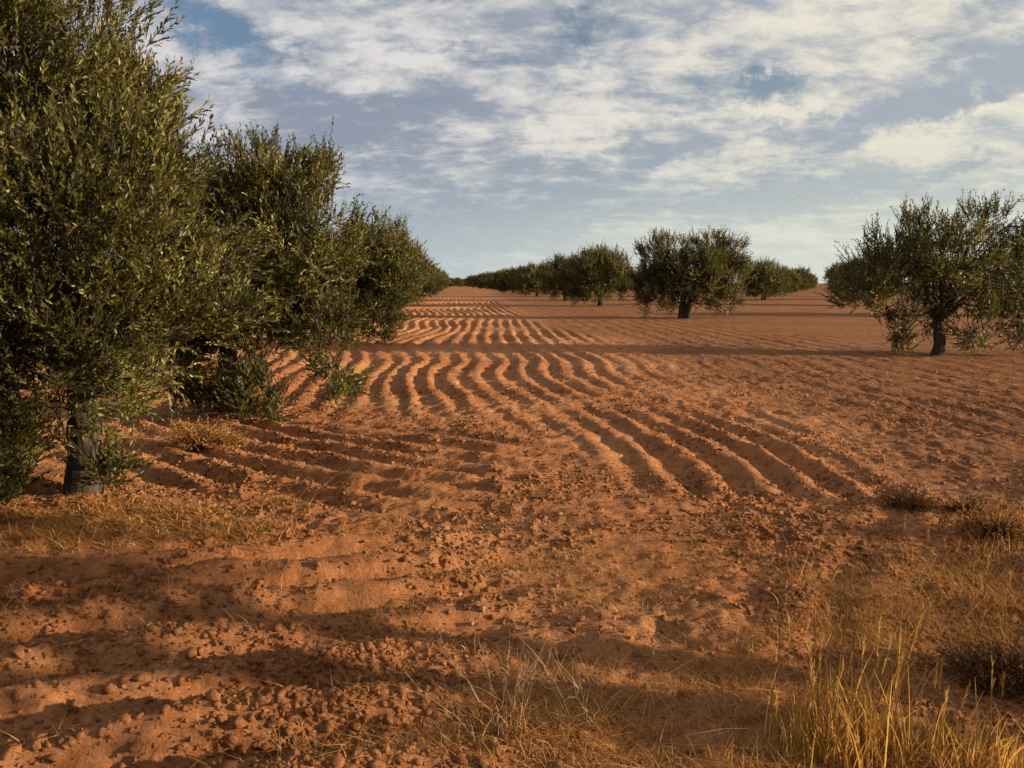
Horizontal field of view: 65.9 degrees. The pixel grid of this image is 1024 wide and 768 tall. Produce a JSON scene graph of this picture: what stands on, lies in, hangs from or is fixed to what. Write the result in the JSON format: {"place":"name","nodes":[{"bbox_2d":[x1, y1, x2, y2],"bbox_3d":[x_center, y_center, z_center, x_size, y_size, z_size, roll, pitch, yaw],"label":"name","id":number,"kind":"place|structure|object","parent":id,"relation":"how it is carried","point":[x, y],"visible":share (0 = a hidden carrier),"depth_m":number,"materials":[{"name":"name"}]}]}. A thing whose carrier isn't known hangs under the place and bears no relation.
{"place":"outdoors","nodes":[
{"label":"outdoors","id":0,"kind":"place"},
{"bbox_2d":[0,283,1023,767],"bbox_3d":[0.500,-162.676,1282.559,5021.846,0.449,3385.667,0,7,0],"label":"ground","id":1,"kind":"structure","parent":0,"point":[610,333],"depth_m":6.11,"materials":[{"name":"red soil"}]},
{"bbox_2d":[0,0,286,509],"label":"olive tree","id":2,"kind":"object","parent":1,"relation":"on","point":[59,164],"visible":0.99,"depth_m":5.56,"materials":[{"name":"green plant"}]},
{"bbox_2d":[155,414,249,451],"bbox_3d":[-3.185,0.507,8.036,0.940,0.450,0.749,0,7,0],"label":"dry bush","id":3,"kind":"object","parent":1,"relation":"on","point":[192,440],"visible":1,"depth_m":8.00,"materials":[{"name":"plant"}]},
{"bbox_2d":[101,116,391,424],"bbox_3d":[-3.540,-1.474,10.360,4.126,4.010,3.017,0,7,0],"label":"olive tree","id":4,"kind":"object","parent":1,"relation":"on","point":[268,185],"visible":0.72,"depth_m":9.70,"materials":[{"name":"green plant"}]},
{"bbox_2d":[257,714,323,755],"bbox_3d":[-0.752,1.323,2.835,0.303,0.242,0.162,3,8,23],"label":"dry weed","id":5,"kind":"object","parent":1,"relation":"on","point":[288,736],"visible":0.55,"depth_m":2.87,"materials":[{"name":"brown plant"}]},
{"bbox_2d":[263,203,429,343],"bbox_3d":[-4.820,-3.076,22.545,5.125,4.148,3.497,0,7,0],"label":"olive tree","id":6,"kind":"object","parent":1,"relation":"on","point":[397,262],"visible":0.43,"depth_m":21.78,"materials":[{"name":"green plant"}]},
{"bbox_2d":[332,235,444,313],"bbox_3d":[-6.342,-5.334,38.858,6.397,4.774,6.711,3,8,21],"label":"olive tree","id":7,"kind":"object","parent":1,"relation":"on","point":[426,288],"visible":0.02,"depth_m":38.50,"materials":[{"name":"green plant"}]},
{"bbox_2d":[405,249,437,306],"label":"olive tree","id":8,"kind":"object","parent":1,"relation":"on","point":[430,294],"visible":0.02,"depth_m":56.19,"materials":[{"name":"green plant"}]},
{"bbox_2d":[429,270,440,295],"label":"olive tree","id":9,"kind":"object","parent":1,"relation":"on","point":[435,284],"visible":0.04,"depth_m":91.77,"materials":[{"name":"green plant"}]},
{"bbox_2d":[430,268,446,294],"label":"olive tree","id":10,"kind":"object","parent":1,"relation":"on","point":[441,277],"visible":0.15,"depth_m":108.73,"materials":[{"name":"green plant"}]},
{"bbox_2d":[437,266,450,290],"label":"olive tree","id":11,"kind":"object","parent":1,"relation":"on","point":[447,282],"visible":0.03,"depth_m":143.22,"materials":[{"name":"green plant"}]},
{"bbox_2d":[449,278,456,286],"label":"olive tree","id":12,"kind":"object","parent":1,"relation":"on","point":[453,282],"visible":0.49,"depth_m":340.93,"materials":[{"name":"green plant"}]},
{"bbox_2d":[453,276,463,286],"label":"olive tree","id":13,"kind":"object","parent":1,"relation":"on","point":[459,282],"visible":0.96,"depth_m":342.76,"materials":[{"name":"green plant"}]},
{"bbox_2d":[470,274,478,287],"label":"olive tree","id":14,"kind":"object","parent":1,"relation":"on","point":[473,285],"visible":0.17,"depth_m":273.19,"materials":[{"name":"green plant"}]},
{"bbox_2d":[378,592,574,740],"bbox_3d":[-0.063,1.042,2.904,0.726,0.599,0.436,3,8,21],"label":"dry weed","id":15,"kind":"object","parent":1,"relation":"on","point":[515,697],"visible":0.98,"depth_m":2.89,"materials":[{"name":"brown plant"}]},
{"bbox_2d":[478,605,485,611],"bbox_3d":[-0.155,1.149,4.037,0.037,0.032,0.038,3,8,24],"label":"stone","id":16,"kind":"object","parent":1,"relation":"on","point":[482,608],"visible":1,"depth_m":4.03,"materials":[{"name":"beige stone"}]},
{"bbox_2d":[477,273,488,288],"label":"olive tree","id":17,"kind":"object","parent":1,"relation":"on","point":[480,280],"visible":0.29,"depth_m":213.44,"materials":[{"name":"green plant"}]},
{"bbox_2d":[482,271,493,289],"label":"olive tree","id":18,"kind":"object","parent":1,"relation":"on","point":[485,275],"visible":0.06,"depth_m":194.31,"materials":[{"name":"green plant"}]},
{"bbox_2d":[484,270,499,290],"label":"olive tree","id":19,"kind":"object","parent":1,"relation":"on","point":[486,282],"visible":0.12,"depth_m":174.01,"materials":[{"name":"green plant"}]},
{"bbox_2d":[488,267,510,290],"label":"olive tree","id":20,"kind":"object","parent":1,"relation":"on","point":[493,276],"visible":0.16,"depth_m":154.68,"materials":[{"name":"green plant"}]},
{"bbox_2d":[361,669,639,767],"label":"dry grass tuft","id":21,"kind":"object","parent":1,"relation":"on","point":[559,751],"visible":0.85,"depth_m":2.87,"materials":[{"name":"plant"}]},
{"bbox_2d":[494,266,520,292],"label":"olive tree","id":22,"kind":"object","parent":1,"relation":"on","point":[502,278],"visible":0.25,"depth_m":135.23,"materials":[{"name":"green plant"}]},
{"bbox_2d":[0,339,1023,767],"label":"soil clods","id":23,"kind":"object","parent":1,"relation":"on","point":[254,657],"visible":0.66,"depth_m":4.18,"materials":[{"name":"brown soil"}]},
{"bbox_2d":[505,262,539,294],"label":"olive tree","id":24,"kind":"object","parent":1,"relation":"on","point":[510,280],"visible":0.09,"depth_m":115.45,"materials":[{"name":"green plant"}]},
{"bbox_2d":[509,260,552,296],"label":"olive tree","id":25,"kind":"object","parent":1,"relation":"on","point":[525,285],"visible":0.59,"depth_m":95.69,"materials":[{"name":"green plant"}]},
{"bbox_2d":[536,251,584,300],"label":"olive tree","id":26,"kind":"object","parent":1,"relation":"on","point":[557,288],"visible":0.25,"depth_m":75.72,"materials":[{"name":"green plant"}]},
{"bbox_2d":[549,241,635,306],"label":"olive tree","id":27,"kind":"object","parent":1,"relation":"on","point":[598,273],"visible":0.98,"depth_m":56.37,"materials":[{"name":"green plant"}]},
{"bbox_2d":[522,603,671,726],"bbox_3d":[0.299,1.117,3.020,0.557,0.442,0.446,-4,9,-31],"label":"dry weed","id":28,"kind":"object","parent":1,"relation":"on","point":[585,710],"visible":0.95,"depth_m":3.01,"materials":[{"name":"brown plant"}]},
{"bbox_2d":[610,223,759,318],"bbox_3d":[8.525,-5.368,37.870,6.413,4.749,4.664,-3,8,-22],"label":"olive tree","id":29,"kind":"object","parent":1,"relation":"on","point":[665,269],"visible":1,"depth_m":37.52,"materials":[{"name":"green plant"}]},
{"bbox_2d":[707,728,795,767],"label":"dry grass tuft","id":30,"kind":"object","parent":1,"relation":"on","point":[728,757],"visible":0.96,"depth_m":2.81,"materials":[{"name":"yellow plant"}]},
{"bbox_2d":[736,256,794,299],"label":"olive tree","id":31,"kind":"object","parent":1,"relation":"on","point":[769,279],"visible":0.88,"depth_m":77.78,"materials":[{"name":"green plant"}]},
{"bbox_2d":[778,267,802,294],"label":"olive tree","id":32,"kind":"object","parent":1,"relation":"on","point":[798,278],"visible":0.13,"depth_m":118.11,"materials":[{"name":"green plant"}]},
{"bbox_2d":[789,266,815,290],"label":"olive tree","id":33,"kind":"object","parent":1,"relation":"on","point":[805,273],"visible":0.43,"depth_m":159.10,"materials":[{"name":"green plant"}]},
{"bbox_2d":[805,274,817,288],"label":"olive tree","id":34,"kind":"object","parent":1,"relation":"on","point":[813,282],"visible":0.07,"depth_m":199.93,"materials":[{"name":"green plant"}]},
{"bbox_2d":[761,563,866,646],"bbox_3d":[1.573,1.090,4.075,0.537,0.380,0.537,4,8,30],"label":"dry grass tuft","id":35,"kind":"object","parent":1,"relation":"on","point":[815,588],"visible":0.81,"depth_m":4.06,"materials":[{"name":"plant"}]},
{"bbox_2d":[761,639,872,767],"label":"dry grass tuft","id":36,"kind":"object","parent":1,"relation":"on","point":[806,743],"visible":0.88,"depth_m":2.86,"materials":[{"name":"yellow plant"}]},
{"bbox_2d":[822,259,852,295],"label":"olive tree","id":37,"kind":"object","parent":1,"relation":"on","point":[828,270],"visible":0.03,"depth_m":100.61,"materials":[{"name":"green plant"}]},
{"bbox_2d":[764,561,947,767],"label":"dry grass tuft","id":38,"kind":"object","parent":1,"relation":"on","point":[855,704],"visible":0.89,"depth_m":2.91,"materials":[{"name":"yellow plant"}]},
{"bbox_2d":[827,250,912,305],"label":"olive tree","id":39,"kind":"object","parent":1,"relation":"on","point":[865,294],"visible":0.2,"depth_m":58.35,"materials":[{"name":"green plant"}]},
{"bbox_2d":[861,479,941,512],"bbox_3d":[3.107,0.926,6.303,0.600,0.314,0.485,4,8,29],"label":"dry bush","id":40,"kind":"object","parent":1,"relation":"on","point":[913,504],"visible":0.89,"depth_m":6.27,"materials":[{"name":"brown plant"}]},
{"bbox_2d":[813,189,1023,355],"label":"olive tree","id":41,"kind":"object","parent":1,"relation":"on","point":[926,258],"visible":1,"depth_m":17.96,"materials":[{"name":"green plant"}]},
{"bbox_2d":[831,655,1023,767],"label":"dry grass tuft","id":42,"kind":"object","parent":1,"relation":"on","point":[937,744],"visible":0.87,"depth_m":2.87,"materials":[{"name":"yellow plant"}]},
{"bbox_2d":[840,515,1023,595],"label":"dry grass tuft","id":43,"kind":"object","parent":1,"relation":"on","point":[945,542],"visible":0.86,"depth_m":4.93,"materials":[{"name":"plant"}]},
{"bbox_2d":[842,544,1023,638],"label":"dry grass tuft","id":44,"kind":"object","parent":1,"relation":"on","point":[981,601],"visible":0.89,"depth_m":4.30,"materials":[{"name":"plant"}]},
{"bbox_2d":[929,261,980,297],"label":"olive tree","id":45,"kind":"object","parent":1,"relation":"on","point":[949,279],"visible":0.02,"depth_m":79.46,"materials":[{"name":"green plant"}]},
{"bbox_2d":[926,484,997,517],"bbox_3d":[3.495,0.931,6.077,0.440,0.292,0.408,-3,8,-24],"label":"dry bush","id":46,"kind":"object","parent":1,"relation":"on","point":[967,506],"visible":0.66,"depth_m":6.07,"materials":[{"name":"brown plant"}]},
{"bbox_2d":[918,655,1023,767],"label":"dry grass tuft","id":47,"kind":"object","parent":1,"relation":"on","point":[1000,744],"visible":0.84,"depth_m":2.86,"materials":[{"name":"yellow plant"}]},
{"bbox_2d":[925,619,1023,715],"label":"dry bush","id":48,"kind":"object","parent":1,"relation":"on","point":[980,666],"visible":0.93,"depth_m":3.44,"materials":[{"name":"brown plant"}]},
{"bbox_2d":[933,497,1023,545],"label":"dry bush","id":49,"kind":"object","parent":1,"relation":"on","point":[1008,523],"visible":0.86,"depth_m":5.51,"materials":[{"name":"plant"}]},
{"bbox_2d":[933,493,1023,565],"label":"dry grass tuft","id":50,"kind":"object","parent":1,"relation":"on","point":[999,544],"visible":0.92,"depth_m":5.16,"materials":[{"name":"plant"}]},
{"bbox_2d":[986,267,1016,292],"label":"olive tree","id":51,"kind":"object","parent":1,"relation":"on","point":[997,279],"visible":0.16,"depth_m":101.56,"materials":[{"name":"green plant"}]},
{"bbox_2d":[998,258,1023,313],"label":"olive tree","id":52,"kind":"object","parent":1,"relation":"on","point":[1015,282],"visible":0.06,"depth_m":40.55,"materials":[{"name":"green plant"}]},
{"bbox_2d":[0,440,1023,767],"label":"dry grass","id":53,"kind":"structure","parent":0,"point":[228,532],"depth_m":3.81,"materials":[{"name":"plant"}]},
{"bbox_2d":[4,0,1023,282],"label":"sky","id":54,"kind":"structure","parent":0,"point":[508,133],"materials":[{"name":"blue"}]}
]}

